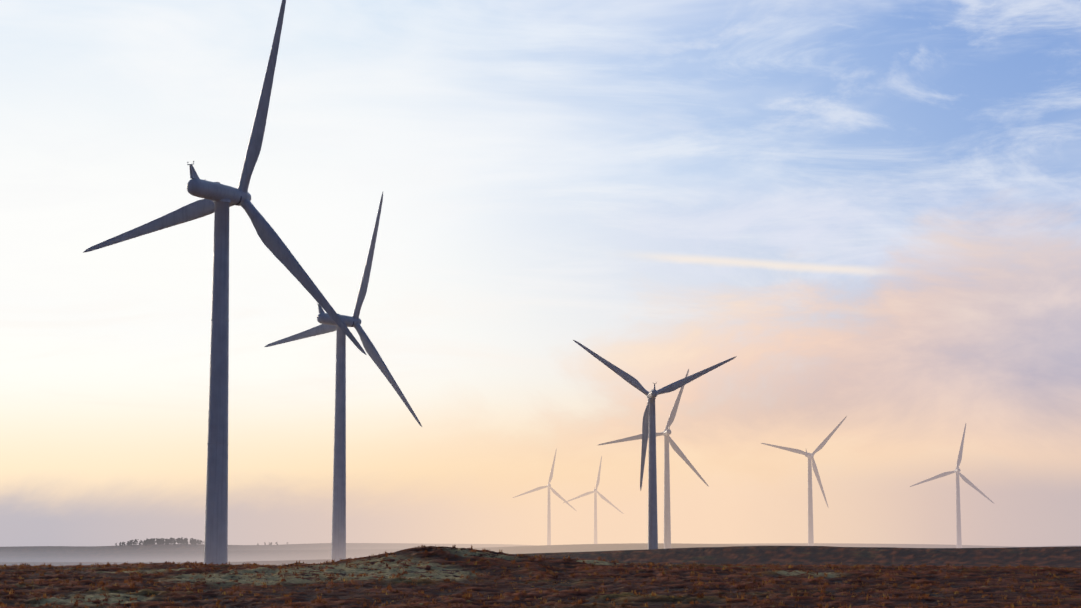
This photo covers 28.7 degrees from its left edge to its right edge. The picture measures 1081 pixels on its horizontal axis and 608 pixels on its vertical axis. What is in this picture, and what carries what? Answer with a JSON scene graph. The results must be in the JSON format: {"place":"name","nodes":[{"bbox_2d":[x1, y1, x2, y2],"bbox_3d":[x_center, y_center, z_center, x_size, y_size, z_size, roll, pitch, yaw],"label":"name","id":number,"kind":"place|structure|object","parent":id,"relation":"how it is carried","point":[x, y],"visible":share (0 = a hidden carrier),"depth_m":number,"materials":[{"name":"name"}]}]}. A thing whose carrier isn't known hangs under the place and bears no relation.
{"place":"outdoors","nodes":[
{"label":"outdoors","id":0,"kind":"place"},
{"bbox_2d":[0,543,1080,607],"bbox_3d":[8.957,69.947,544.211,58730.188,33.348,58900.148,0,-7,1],"label":"ground","id":1,"kind":"structure","parent":0,"point":[932,556],"depth_m":220.29,"materials":[{"name":"brown soil"}]},
{"bbox_2d":[115,537,287,546],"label":"tree clump","id":2,"kind":"object","parent":1,"relation":"on","point":[173,541],"visible":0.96,"depth_m":2151.32,"materials":[{"name":"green plant"}]},
{"bbox_2d":[83,0,365,564],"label":"turbine","id":3,"kind":"object","parent":1,"relation":"on","point":[219,200],"visible":0.98,"depth_m":393.48,"materials":[{"name":"paint"}]},
{"bbox_2d":[265,192,421,561],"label":"turbine","id":4,"kind":"object","parent":1,"relation":"on","point":[328,325],"visible":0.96,"depth_m":629.68,"materials":[{"name":"paint"}]},
{"bbox_2d":[0,544,1080,607],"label":"grass tufts","id":5,"kind":"object","parent":1,"relation":"on","point":[389,587],"visible":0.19,"depth_m":202.77,"materials":[{"name":"plant"}]},
{"bbox_2d":[513,448,575,544],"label":"turbine","id":6,"kind":"object","parent":1,"relation":"on","point":[549,509],"visible":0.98,"depth_m":2268.09,"materials":[{"name":"paint"}]},
{"bbox_2d":[564,456,622,543],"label":"turbine","id":7,"kind":"object","parent":1,"relation":"on","point":[595,491],"visible":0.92,"depth_m":2392.92,"materials":[{"name":"paint"}]},
{"bbox_2d":[599,369,707,548],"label":"turbine","id":8,"kind":"object","parent":1,"relation":"on","point":[666,432],"visible":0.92,"depth_m":1241.39,"materials":[{"name":"paint"}]},
{"bbox_2d":[573,340,736,548],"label":"turbine","id":9,"kind":"object","parent":1,"relation":"on","point":[649,422],"visible":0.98,"depth_m":899.08,"materials":[{"name":"paint"}]},
{"bbox_2d":[761,416,846,545],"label":"turbine","id":10,"kind":"object","parent":1,"relation":"on","point":[811,463],"visible":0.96,"depth_m":1587.22,"materials":[{"name":"paint"}]},
{"bbox_2d":[910,424,993,547],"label":"turbine","id":11,"kind":"object","parent":1,"relation":"on","point":[957,470],"visible":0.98,"depth_m":1757.35,"materials":[{"name":"paint"}]},
{"bbox_2d":[0,0,1080,546],"label":"sky","id":12,"kind":"structure","parent":0,"point":[873,207],"materials":[{"name":"blue"}]}
]}

